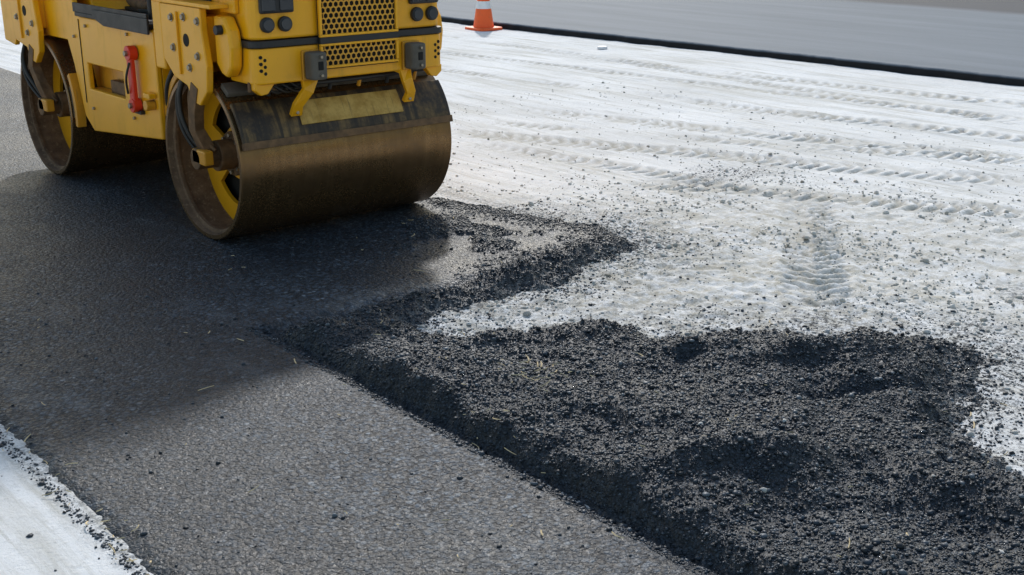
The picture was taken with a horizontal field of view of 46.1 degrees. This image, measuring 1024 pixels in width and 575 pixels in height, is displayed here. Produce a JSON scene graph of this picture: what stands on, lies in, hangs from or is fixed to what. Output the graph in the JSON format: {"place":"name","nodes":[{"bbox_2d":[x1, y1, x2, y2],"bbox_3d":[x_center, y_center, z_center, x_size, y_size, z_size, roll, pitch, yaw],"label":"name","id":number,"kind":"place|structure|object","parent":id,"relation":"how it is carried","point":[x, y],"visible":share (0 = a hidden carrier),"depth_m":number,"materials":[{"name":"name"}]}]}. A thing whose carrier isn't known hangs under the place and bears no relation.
{"place":"outdoors","nodes":[
{"label":"outdoors","id":0,"kind":"place"},
{"bbox_2d":[72,2,148,21],"bbox_3d":[-2.098,-1.428,6.254,0.015,0.050,0.960,-15,23,-38],"label":"deck kick plate","id":1,"kind":"object","parent":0,"point":[82,8],"visible":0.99,"depth_m":6.31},
{"bbox_2d":[91,10,149,34],"bbox_3d":[-2.002,-1.355,6.136,0.012,0.075,0.690,-15,23,-38],"label":"deck step plate","id":2,"kind":"object","parent":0,"point":[125,22],"visible":1,"depth_m":6.10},
{"bbox_2d":[135,110,144,114],"bbox_3d":[-1.921,-0.906,6.202,0.025,0.020,0.090,-15,23,-38],"label":"lock rest","id":3,"kind":"object","parent":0,"point":[141,112],"visible":0.74,"depth_m":6.17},
{"bbox_2d":[174,11,181,73],"bbox_3d":[-1.569,-1.149,5.655,0.014,0.290,0.015,-15,23,-38],"label":"front yoke rib","id":4,"kind":"object","parent":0,"point":[178,42],"visible":1,"depth_m":5.65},
{"bbox_2d":[183,34,188,46],"bbox_3d":[-1.515,-1.151,5.596,0.004,0.060,0.060,-15,23,-38],"label":"front yoke hole","id":5,"kind":"object","parent":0,"point":[186,40],"visible":1,"depth_m":5.59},
{"bbox_2d":[160,2,212,104],"bbox_3d":[-1.524,-1.096,5.653,0.035,0.449,0.450,-15,23,-38],"label":"front yoke plate","id":6,"kind":"object","parent":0,"point":[200,76],"visible":0.88,"depth_m":5.58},
{"bbox_2d":[188,82,214,151],"bbox_3d":[-1.474,-0.780,5.742,0.104,0.410,0.146,-15,23,-38],"label":"front drum arm","id":7,"kind":"object","parent":6,"relation":"attached to","point":[200,136],"visible":0.72,"depth_m":5.72},
{"bbox_2d":[151,0,228,8],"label":"frame ledge","id":8,"kind":"object","parent":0,"point":[203,4],"visible":1,"depth_m":5.49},
{"bbox_2d":[247,82,275,92],"bbox_3d":[-1.140,-0.918,5.488,0.140,0.045,0.020,-15,23,-38],"label":"spray bracket","id":9,"kind":"object","parent":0,"point":[249,87],"visible":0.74,"depth_m":5.45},
{"bbox_2d":[0,68,1023,574],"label":"asphalt pavement","id":10,"kind":"structure","parent":0,"point":[74,234],"depth_m":3.89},
{"bbox_2d":[20,35,167,173],"bbox_3d":[-2.315,-1.204,7.550,1.220,0.820,0.820,-15,23,-38],"label":"drum shell","id":11,"kind":"object","parent":10,"relation":"on","point":[91,148],"visible":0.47,"depth_m":7.12},
{"bbox_2d":[21,61,41,97],"bbox_3d":[-2.874,-1.292,7.253,0.263,0.431,0.046,11,21,30],"label":"hose","id":12,"kind":"object","parent":11,"relation":"attached to","point":[32,87],"visible":0.53,"depth_m":7.29,"materials":[{"name":"rubber"}]},
{"bbox_2d":[22,44,69,170],"bbox_3d":[-2.705,-1.103,7.238,0.200,0.776,0.776,-15,23,-38],"label":"drum recess","id":13,"kind":"object","parent":11,"relation":"attached to","point":[50,143],"visible":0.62,"depth_m":7.49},
{"bbox_2d":[39,98,54,111],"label":"arm block","id":14,"kind":"structure","parent":11,"relation":"attached to","point":[48,105],"depth_m":7.10,"materials":[{"name":"yellow paint"}]},
{"bbox_2d":[38,97,60,114],"bbox_3d":[-2.759,-1.087,7.196,0.120,0.104,0.104,-15,23,-38],"label":"arm pivot","id":15,"kind":"object","parent":11,"relation":"attached to","point":[57,106],"visible":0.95,"depth_m":7.17,"materials":[{"name":"metal"}]},
{"bbox_2d":[53,59,70,147],"bbox_3d":[-2.629,-1.122,7.299,0.020,0.768,0.768,-15,23,-38],"label":"drum web","id":16,"kind":"object","parent":11,"relation":"attached to","point":[65,124],"visible":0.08,"depth_m":7.50},
{"bbox_2d":[55,91,69,116],"bbox_3d":[-2.694,-1.105,7.247,0.090,0.150,0.150,-15,23,-38],"label":"hub motor","id":17,"kind":"object","parent":11,"relation":"attached to","point":[64,104],"visible":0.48,"depth_m":7.19,"materials":[{"name":"metal"}]},
{"bbox_2d":[0,0,165,139],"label":"side frame","id":18,"kind":"structure","parent":11,"relation":"on","point":[102,46],"depth_m":6.46,"materials":[{"name":"yellow paint"}]},
{"bbox_2d":[6,0,44,62],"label":"yoke plate","id":19,"kind":"object","parent":18,"relation":"attached to","point":[34,39],"visible":0.99,"depth_m":7.04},
{"bbox_2d":[16,0,22,37],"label":"yoke rib","id":20,"kind":"object","parent":19,"relation":"attached to","point":[19,18],"visible":1,"depth_m":7.11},
{"bbox_2d":[28,44,56,99],"bbox_3d":[-2.791,-1.246,7.163,0.104,0.401,0.160,-15,23,-38],"label":"drum arm","id":21,"kind":"object","parent":19,"relation":"attached to","point":[44,88],"visible":0.7,"depth_m":7.13},
{"bbox_2d":[21,44,40,95],"bbox_3d":[-2.871,-1.302,7.218,0.213,0.391,0.050,12,21,32],"label":"hose","id":22,"kind":"object","parent":21,"relation":"attached to","point":[25,68],"visible":0.67,"depth_m":7.23,"materials":[{"name":"rubber"}]},
{"bbox_2d":[38,0,46,27],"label":"yoke bracket","id":23,"kind":"object","parent":18,"relation":"attached to","point":[42,9],"visible":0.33,"depth_m":6.98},
{"bbox_2d":[67,73,86,126],"bbox_3d":[-2.482,-1.069,6.862,0.050,0.299,0.090,-15,23,-38],"label":"scraper arm","id":24,"kind":"object","parent":18,"relation":"attached to","point":[80,113],"visible":1,"depth_m":6.84},
{"bbox_2d":[77,19,86,101],"bbox_3d":[-2.388,-1.259,6.689,0.004,0.460,0.006,-15,23,-38],"label":"wall seam","id":25,"kind":"object","parent":18,"relation":"attached to","point":[82,60],"depth_m":6.68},
{"bbox_2d":[69,84,96,117],"bbox_3d":[-2.050,-1.177,7.227,1.200,0.178,0.048,-15,23,-38],"label":"scraper","id":26,"kind":"object","parent":18,"relation":"attached to","point":[72,99],"visible":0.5,"depth_m":6.86,"materials":[{"name":"yellow paint"}]},
{"bbox_2d":[126,59,137,101],"bbox_3d":[-1.938,-1.060,6.141,0.025,0.280,0.055,-15,23,-38],"label":"lock bar","id":27,"kind":"object","parent":18,"relation":"attached to","point":[133,91],"visible":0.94,"depth_m":6.13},
{"bbox_2d":[125,63,129,93],"bbox_3d":[-1.956,-1.063,6.120,0.025,0.164,0.061,-15,23,-38],"label":"lock strap","id":28,"kind":"object","parent":27,"relation":"attached to","point":[126,76],"visible":1,"depth_m":6.11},
{"bbox_2d":[124,45,137,60],"bbox_3d":[-1.934,-1.189,6.102,0.045,0.076,0.076,-15,23,-38],"label":"lock eye top","id":29,"kind":"object","parent":27,"relation":"attached to","point":[132,51],"visible":1,"depth_m":6.08,"materials":[{"name":"red paint"}]},
{"bbox_2d":[129,98,142,112],"bbox_3d":[-1.934,-0.937,6.184,0.045,0.072,0.072,-15,23,-38],"label":"lock eye","id":30,"kind":"object","parent":18,"relation":"attached to","point":[137,106],"visible":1,"depth_m":6.16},
{"bbox_2d":[143,100,155,110],"bbox_3d":[-1.824,-0.917,6.058,0.050,0.052,0.052,-15,23,-38],"label":"side knob","id":31,"kind":"object","parent":18,"relation":"attached to","point":[149,105],"visible":1,"depth_m":6.04,"materials":[{"name":"yellow paint"}]},
{"bbox_2d":[143,92,155,98],"bbox_3d":[-1.822,-0.964,6.048,0.040,0.025,0.075,-15,23,-38],"label":"side lug","id":32,"kind":"object","parent":18,"relation":"attached to","point":[148,95],"visible":1,"depth_m":6.03,"materials":[{"name":"yellow paint"}]},
{"bbox_2d":[161,68,169,104],"bbox_3d":[-1.727,-1.012,6.052,0.068,0.504,0.029,-15,23,-38],"label":"body front","id":33,"kind":"object","parent":18,"relation":"attached to","point":[165,72],"visible":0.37,"depth_m":6.01,"materials":[{"name":"yellow paint"}]},
{"bbox_2d":[164,69,173,105],"bbox_3d":[-1.703,-0.971,6.000,0.061,0.317,0.207,-9,20,-26],"label":"module hose","id":34,"kind":"object","parent":18,"relation":"attached to","point":[168,79],"visible":0.57,"depth_m":5.95,"materials":[{"name":"rubber"}]},
{"bbox_2d":[164,75,178,115],"bbox_3d":[-1.633,-0.972,5.907,0.030,0.302,0.353,-15,23,-38],"label":"front guard arm","id":35,"kind":"object","parent":18,"relation":"attached to","point":[174,80],"visible":0.32,"depth_m":5.94},
{"bbox_2d":[44,0,220,86],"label":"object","id":36,"kind":"object","parent":11,"relation":"on","point":[117,4],"visible":0.05,"depth_m":6.77,"materials":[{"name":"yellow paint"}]},
{"bbox_2d":[99,66,123,88],"bbox_3d":[-2.121,-1.130,6.551,0.014,0.300,0.600,-15,23,-38],"label":"access box back","id":37,"kind":"object","parent":36,"relation":"attached to","point":[107,75],"visible":0.21,"depth_m":6.68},
{"bbox_2d":[95,87,125,96],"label":"access box floor","id":38,"kind":"structure","parent":37,"relation":"attached to","point":[105,89],"depth_m":6.63,"materials":[{"name":"yellow paint"}]},
{"bbox_2d":[111,79,125,95],"bbox_3d":[-2.095,-1.075,6.488,0.035,0.066,0.250,-15,23,-38],"label":"access step","id":39,"kind":"object","parent":38,"relation":"on","point":[118,86],"visible":0.51,"depth_m":6.50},
{"bbox_2d":[74,9,153,28],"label":"deck","id":40,"kind":"structure","parent":36,"relation":"on","point":[90,17],"depth_m":6.49,"materials":[{"name":"black paint"}]},
{"bbox_2d":[125,0,147,12],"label":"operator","id":41,"kind":"object","parent":40,"relation":"on","point":[140,6],"visible":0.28,"depth_m":6.54,"materials":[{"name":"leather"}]},
{"bbox_2d":[147,0,152,19],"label":"hand rail","id":42,"kind":"object","parent":40,"relation":"on","point":[149,6],"visible":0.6,"depth_m":5.93,"materials":[{"name":"metal"}]},
{"bbox_2d":[165,71,451,239],"bbox_3d":[-1.032,-0.745,6.169,1.210,0.800,0.800,-15,23,-38],"label":"front drum shell","id":43,"kind":"object","parent":10,"relation":"on","point":[292,184],"visible":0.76,"depth_m":5.89},
{"bbox_2d":[175,79,195,148],"bbox_3d":[-1.556,-0.833,5.840,0.177,0.431,0.029,6,19,19],"label":"front hose","id":44,"kind":"object","parent":43,"relation":"attached to","point":[190,143],"visible":0.46,"depth_m":5.87,"materials":[{"name":"rubber"}]},
{"bbox_2d":[177,80,196,147],"bbox_3d":[-1.554,-0.843,5.805,0.129,0.391,0.029,5,19,15],"label":"front hose","id":45,"kind":"object","parent":43,"relation":"attached to","point":[180,108],"visible":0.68,"depth_m":5.81,"materials":[{"name":"rubber"}]},
{"bbox_2d":[187,89,216,151],"bbox_3d":[-1.478,-0.834,5.747,0.142,0.369,0.042,7,19,20],"label":"front pipe","id":46,"kind":"object","parent":43,"relation":"attached to","point":[213,148],"visible":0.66,"depth_m":5.76,"materials":[{"name":"metal"}]},
{"bbox_2d":[167,84,237,234],"bbox_3d":[-1.418,-0.644,5.859,0.200,0.756,0.756,-15,23,-38],"label":"front drum recess","id":47,"kind":"object","parent":43,"relation":"attached to","point":[206,211],"visible":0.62,"depth_m":6.10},
{"bbox_2d":[192,148,213,165],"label":"front arm block","id":48,"kind":"structure","parent":43,"relation":"attached to","point":[205,157],"depth_m":5.72,"materials":[{"name":"yellow paint"}]},
{"bbox_2d":[191,147,219,169],"bbox_3d":[-1.476,-0.627,5.814,0.120,0.104,0.104,-15,23,-38],"label":"front arm pivot","id":49,"kind":"object","parent":43,"relation":"attached to","point":[216,159],"visible":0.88,"depth_m":5.79,"materials":[{"name":"metal"}]},
{"bbox_2d":[206,13,216,61],"bbox_3d":[-1.460,-1.195,5.699,0.170,0.210,0.380,-15,23,-38],"label":"front yoke bracket","id":50,"kind":"object","parent":43,"relation":"attached to","point":[210,26],"visible":0.17,"depth_m":5.53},
{"bbox_2d":[204,93,239,219],"bbox_3d":[-1.342,-0.664,5.921,0.020,0.748,0.748,-15,23,-38],"label":"front drum web","id":51,"kind":"object","parent":43,"relation":"attached to","point":[225,196],"visible":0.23,"depth_m":6.09},
{"bbox_2d":[212,138,237,170],"bbox_3d":[-1.407,-0.647,5.869,0.090,0.150,0.150,-15,23,-38],"label":"front hub motor","id":52,"kind":"object","parent":43,"relation":"attached to","point":[226,148],"visible":0.75,"depth_m":5.82,"materials":[{"name":"metal"}]},
{"bbox_2d":[216,106,239,200],"bbox_3d":[-1.304,-0.674,5.951,0.001,0.756,0.756,-15,23,-38],"label":"wheel hole","id":53,"kind":"object","parent":43,"relation":"attached to","point":[232,182],"visible":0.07,"depth_m":6.13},
{"bbox_2d":[223,131,239,175],"bbox_3d":[-1.357,-0.660,5.909,0.040,0.220,0.220,-15,23,-38],"label":"front hub flange","id":54,"kind":"object","parent":43,"relation":"attached to","point":[236,173],"visible":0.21,"depth_m":5.90,"materials":[{"name":"metal"}]},
{"bbox_2d":[221,71,426,96],"bbox_3d":[-0.886,-1.023,5.896,1.150,0.060,0.074,-15,23,-38],"label":"front wet pad","id":55,"kind":"object","parent":43,"relation":"on","point":[232,89],"visible":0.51,"depth_m":5.59,"materials":[{"name":"grey rubber"}]},
{"bbox_2d":[231,33,439,84],"bbox_3d":[-0.821,-1.113,5.785,1.060,0.162,0.235,-15,23,-38],"label":"bumper","id":56,"kind":"object","parent":43,"relation":"attached to","point":[283,64],"visible":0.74,"depth_m":5.49,"materials":[{"name":"yellow paint"}]},
{"bbox_2d":[214,15,241,76],"bbox_3d":[-1.282,-1.091,5.447,0.062,0.271,0.155,-15,23,-38],"label":"side cheek","id":57,"kind":"object","parent":56,"relation":"attached to","point":[229,50],"visible":1,"depth_m":5.41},
{"bbox_2d":[213,25,222,34],"bbox_3d":[-1.319,-1.154,5.397,0.030,0.044,0.044,-15,23,-38],"label":"grab knob","id":58,"kind":"object","parent":57,"relation":"attached to","point":[217,29],"visible":1,"depth_m":5.38,"materials":[{"name":"black paint"}]},
{"bbox_2d":[251,83,273,95],"bbox_3d":[-1.128,-0.904,5.468,0.108,0.059,0.040,-15,23,-38],"label":"bumper tab","id":59,"kind":"object","parent":56,"relation":"attached to","point":[260,90],"visible":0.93,"depth_m":5.44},
{"bbox_2d":[270,87,286,93],"bbox_3d":[-1.083,-0.937,5.556,0.211,0.083,0.088,-15,23,-38],"label":"front hose","id":60,"kind":"object","parent":56,"relation":"attached to","point":[276,92],"visible":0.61,"depth_m":5.53,"materials":[{"name":"rubber"}]},
{"bbox_2d":[273,85,295,92],"bbox_3d":[-1.045,-0.947,5.587,0.211,0.083,0.088,-15,23,-38],"label":"front hose","id":61,"kind":"object","parent":56,"relation":"attached to","point":[281,90],"visible":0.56,"depth_m":5.54,"materials":[{"name":"rubber"}]},
{"bbox_2d":[279,83,301,91],"bbox_3d":[-1.007,-0.957,5.617,0.211,0.083,0.088,-15,23,-38],"label":"front hose","id":62,"kind":"object","parent":56,"relation":"attached to","point":[289,88],"visible":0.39,"depth_m":5.56,"materials":[{"name":"rubber"}]},
{"bbox_2d":[289,82,301,89],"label":"front hose","id":63,"kind":"object","parent":56,"relation":"attached to","point":[295,85],"visible":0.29,"depth_m":5.58,"materials":[{"name":"rubber"}]},
{"bbox_2d":[301,49,318,79],"bbox_3d":[-0.925,-1.028,5.551,0.100,0.135,0.011,-15,23,-38],"label":"buffer base","id":64,"kind":"object","parent":56,"relation":"attached to","point":[303,64],"visible":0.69,"depth_m":5.52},
{"bbox_2d":[305,51,326,79],"bbox_3d":[-0.896,-1.018,5.518,0.084,0.125,0.077,-15,23,-38],"label":"buffer","id":65,"kind":"object","parent":56,"relation":"attached to","point":[312,70],"visible":0.95,"depth_m":5.49,"materials":[{"name":"grey rubber"}]},
{"bbox_2d":[318,61,323,69],"bbox_3d":[-0.872,-1.011,5.490,0.028,0.040,0.008,-15,23,-38],"label":"buffer slot","id":66,"kind":"object","parent":65,"relation":"in","point":[320,65],"visible":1,"depth_m":5.49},
{"bbox_2d":[247,69,423,87],"bbox_3d":[-0.799,-1.011,5.799,1.041,0.036,0.036,-15,23,-38],"label":"spray pipe","id":67,"kind":"object","parent":56,"relation":"attached to","point":[356,78],"visible":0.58,"depth_m":5.81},
{"bbox_2d":[241,25,441,48],"bbox_3d":[-0.825,-1.209,5.760,1.074,0.030,0.262,-15,23,-38],"label":"bumper strip","id":68,"kind":"object","parent":56,"relation":"attached to","point":[260,44],"visible":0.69,"depth_m":5.48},
{"bbox_2d":[327,59,398,68],"bbox_3d":[-0.719,-1.062,5.707,0.438,0.012,0.020,-15,23,-38],"label":"grille lower frame","id":69,"kind":"object","parent":56,"relation":"attached to","point":[361,63],"visible":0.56,"depth_m":5.71,"materials":[{"name":"yellow paint"}]},
{"bbox_2d":[316,0,397,68],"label":"grille cavity","id":70,"kind":"object","parent":69,"relation":"on","point":[355,29],"visible":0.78,"depth_m":5.66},
{"bbox_2d":[319,38,398,46],"bbox_3d":[-0.719,-1.159,5.676,0.438,0.012,0.020,-15,23,-38],"label":"grille lower frame","id":71,"kind":"object","parent":70,"relation":"attached to","point":[355,42],"visible":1,"depth_m":5.66,"materials":[{"name":"yellow paint"}]},
{"bbox_2d":[319,31,398,43],"bbox_3d":[-0.716,-1.177,5.666,0.440,0.029,0.015,-15,23,-38],"label":"grille divider","id":72,"kind":"object","parent":71,"relation":"on","point":[351,38],"visible":1,"depth_m":5.65,"materials":[{"name":"black paint"}]},
{"bbox_2d":[319,29,397,37],"bbox_3d":[-0.719,-1.198,5.663,0.438,0.012,0.020,-15,23,-38],"label":"grille upper frame","id":73,"kind":"object","parent":72,"relation":"on","point":[357,33],"visible":1,"depth_m":5.65,"materials":[{"name":"yellow paint"}]},
{"bbox_2d":[317,0,322,34],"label":"grille upper frame","id":74,"kind":"object","parent":73,"relation":"on","point":[319,13],"visible":1,"depth_m":5.50,"materials":[{"name":"yellow paint"}]},
{"bbox_2d":[321,0,394,34],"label":"grille","id":75,"kind":"object","parent":73,"relation":"on","point":[354,15],"visible":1,"depth_m":5.62,"materials":[{"name":"metal"}]},
{"bbox_2d":[394,0,397,28],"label":"grille upper frame","id":76,"kind":"object","parent":73,"relation":"on","point":[396,14],"visible":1,"depth_m":5.76,"materials":[{"name":"yellow paint"}]},
{"bbox_2d":[323,40,395,65],"bbox_3d":[-0.720,-1.111,5.688,0.414,0.107,0.004,-15,23,-38],"label":"grille","id":77,"kind":"object","parent":69,"relation":"on","point":[358,51],"visible":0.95,"depth_m":5.69,"materials":[{"name":"metal"}]},
{"bbox_2d":[395,40,398,58],"bbox_3d":[-0.557,-1.152,5.821,0.015,0.089,0.020,-15,23,-38],"label":"grille lower frame","id":78,"kind":"object","parent":69,"relation":"on","point":[397,49],"visible":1,"depth_m":5.81,"materials":[{"name":"yellow paint"}]},
{"bbox_2d":[402,40,418,69],"bbox_3d":[-0.496,-1.139,5.893,0.100,0.135,0.011,-15,23,-38],"label":"buffer base","id":79,"kind":"object","parent":56,"relation":"attached to","point":[403,56],"visible":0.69,"depth_m":5.86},
{"bbox_2d":[405,42,425,69],"bbox_3d":[-0.468,-1.129,5.861,0.084,0.125,0.077,-15,23,-38],"label":"buffer","id":80,"kind":"object","parent":56,"relation":"attached to","point":[412,61],"visible":0.98,"depth_m":5.83,"materials":[{"name":"grey rubber"}]},
{"bbox_2d":[418,52,422,59],"bbox_3d":[-0.443,-1.122,5.833,0.028,0.040,0.008,-15,23,-38],"label":"buffer slot","id":81,"kind":"object","parent":80,"relation":"in","point":[420,55],"visible":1,"depth_m":5.83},
{"bbox_2d":[423,64,440,75],"bbox_3d":[-0.408,-1.092,6.045,0.108,0.059,0.040,-15,23,-38],"label":"bumper tab","id":82,"kind":"object","parent":56,"relation":"attached to","point":[433,71],"visible":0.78,"depth_m":6.04,"materials":[{"name":"yellow paint"}]},
{"bbox_2d":[437,8,442,49],"bbox_3d":[-0.418,-1.315,6.138,0.062,0.271,0.155,-15,23,-38],"label":"side cheek","id":83,"kind":"object","parent":56,"relation":"attached to","point":[439,21],"visible":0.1,"depth_m":6.09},
{"bbox_3d":[-1.009,-1.260,5.973,1.010,0.295,0.730,-15,23,-38],"label":"front chassis","id":84,"kind":"object","parent":56,"relation":"on","visible":0},
{"bbox_2d":[151,1,170,68],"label":"frame block","id":85,"kind":"structure","parent":84,"relation":"attached to","point":[159,46],"depth_m":5.83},
{"bbox_2d":[289,80,317,116],"bbox_3d":[-0.959,-0.918,5.615,0.165,0.225,0.108,-31,35,-58],"label":"scraper arm","id":86,"kind":"object","parent":84,"relation":"attached to","point":[306,92],"visible":0.73,"depth_m":5.57},
{"bbox_2d":[206,0,436,39],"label":"hood","id":87,"kind":"object","parent":84,"relation":"on","point":[302,16],"visible":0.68,"depth_m":5.46,"materials":[{"name":"yellow paint"}]},
{"bbox_2d":[219,0,238,13],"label":"side panel","id":88,"kind":"object","parent":87,"relation":"attached to","point":[233,8],"visible":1,"depth_m":5.39,"materials":[{"name":"yellow paint"}]},
{"bbox_2d":[259,17,274,32],"bbox_3d":[-1.091,-1.169,5.362,0.068,0.068,0.022,-15,23,-38],"label":"lamp bezel","id":89,"kind":"object","parent":87,"relation":"attached to","point":[263,20],"visible":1,"depth_m":5.34,"materials":[{"name":"black paint"}]},
{"bbox_2d":[263,19,273,30],"bbox_3d":[-1.083,-1.166,5.352,0.052,0.052,0.004,-15,23,-38],"label":"lamp lens","id":90,"kind":"object","parent":89,"relation":"in","point":[268,24],"visible":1,"depth_m":5.35,"materials":[{"name":"grey glass"}]},
{"bbox_2d":[258,0,293,13],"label":"lamp housing","id":91,"kind":"object","parent":87,"relation":"attached to","point":[277,3],"visible":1,"depth_m":5.35,"materials":[{"name":"black paint"}]},
{"bbox_2d":[261,0,275,11],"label":"lamp lens square","id":92,"kind":"structure","parent":91,"relation":"attached to","point":[268,5],"depth_m":5.32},
{"bbox_2d":[279,0,293,10],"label":"lamp lens square","id":93,"kind":"structure","parent":91,"relation":"attached to","point":[286,5],"depth_m":5.38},
{"bbox_2d":[277,16,291,31],"bbox_3d":[-1.022,-1.187,5.417,0.068,0.068,0.022,-15,23,-38],"label":"lamp bezel","id":94,"kind":"object","parent":87,"relation":"attached to","point":[280,19],"visible":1,"depth_m":5.40,"materials":[{"name":"black paint"}]},
{"bbox_2d":[281,18,290,29],"bbox_3d":[-1.014,-1.184,5.407,0.052,0.052,0.004,-15,23,-38],"label":"lamp lens","id":95,"kind":"object","parent":94,"relation":"in","point":[285,23],"visible":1,"depth_m":5.40,"materials":[{"name":"grey glass"}]},
{"bbox_2d":[410,7,422,20],"bbox_3d":[-0.464,-1.332,5.864,0.068,0.068,0.022,-15,23,-38],"label":"lamp bezel","id":96,"kind":"object","parent":87,"relation":"attached to","point":[412,13],"visible":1,"depth_m":5.84,"materials":[{"name":"black paint"}]},
{"bbox_2d":[414,9,422,19],"bbox_3d":[-0.455,-1.329,5.854,0.052,0.052,0.004,-15,23,-38],"label":"lamp lens","id":97,"kind":"object","parent":96,"relation":"in","point":[418,14],"visible":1,"depth_m":5.85,"materials":[{"name":"grey glass"}]},
{"bbox_2d":[408,0,437,3],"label":"lamp housing","id":98,"kind":"object","parent":87,"relation":"attached to","point":[411,2],"visible":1,"depth_m":5.85,"materials":[{"name":"black paint"}]},
{"bbox_2d":[425,6,437,19],"bbox_3d":[-0.395,-1.350,5.919,0.068,0.068,0.022,-15,23,-38],"label":"lamp bezel","id":99,"kind":"object","parent":87,"relation":"attached to","point":[427,13],"visible":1,"depth_m":5.90,"materials":[{"name":"black paint"}]},
{"bbox_2d":[429,8,437,18],"bbox_3d":[-0.387,-1.347,5.909,0.052,0.052,0.004,-15,23,-38],"label":"lamp lens","id":100,"kind":"object","parent":99,"relation":"in","point":[433,12],"visible":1,"depth_m":5.91,"materials":[{"name":"grey glass"}]},
{"bbox_2d":[395,69,415,101],"bbox_3d":[-0.552,-1.026,5.942,0.156,0.229,0.105,-5,19,-15],"label":"scraper arm","id":101,"kind":"object","parent":84,"relation":"attached to","point":[407,82],"visible":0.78,"depth_m":5.93},
{"bbox_2d":[230,80,449,144],"bbox_3d":[-0.803,-0.861,5.846,1.180,0.178,0.115,-15,23,-38],"label":"front scraper","id":102,"kind":"object","parent":43,"relation":"attached to","point":[264,120],"visible":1,"depth_m":5.72,"materials":[{"name":"paint"}]},
{"bbox_2d":[242,115,452,150],"bbox_3d":[-0.769,-0.755,5.836,1.180,0.042,0.046,-15,23,-38],"label":"front scraper lip","id":103,"kind":"object","parent":102,"relation":"attached to","point":[336,134],"visible":1,"depth_m":5.78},
{"bbox_2d":[300,89,402,124],"bbox_3d":[-0.784,-0.879,5.840,0.580,0.104,0.067,-15,23,-38],"label":"front scraper face","id":104,"kind":"object","parent":102,"relation":"attached to","point":[326,109],"visible":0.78,"depth_m":5.83},
{"bbox_2d":[2,208,1007,574],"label":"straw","id":105,"kind":"object","parent":10,"relation":"on","point":[464,414],"visible":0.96,"depth_m":3.85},
{"bbox_2d":[115,188,1023,574],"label":"loose asphalt crumbs","id":106,"kind":"object","parent":10,"relation":"on","point":[865,544],"visible":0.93,"depth_m":3.82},
{"bbox_2d":[0,1,1023,574],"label":"ground","id":107,"kind":"structure","parent":0,"point":[482,75],"depth_m":7.09,"materials":[{"name":"concrete"}]},
{"bbox_2d":[0,158,809,574],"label":"asphalt edge crumbs","id":108,"kind":"object","parent":107,"relation":"on","point":[100,534],"visible":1,"depth_m":3.43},
{"bbox_2d":[465,0,501,30],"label":"traffic cone","id":109,"kind":"object","parent":107,"relation":"on","point":[483,19],"visible":1,"depth_m":15.48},
{"bbox_2d":[418,81,1023,553],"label":"gravel","id":110,"kind":"structure","parent":0,"point":[778,233],"depth_m":5.78,"materials":[{"name":"gravel"}]},
{"bbox_2d":[437,0,1023,85],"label":"asphalt road","id":111,"kind":"structure","parent":0,"point":[977,40],"depth_m":15.11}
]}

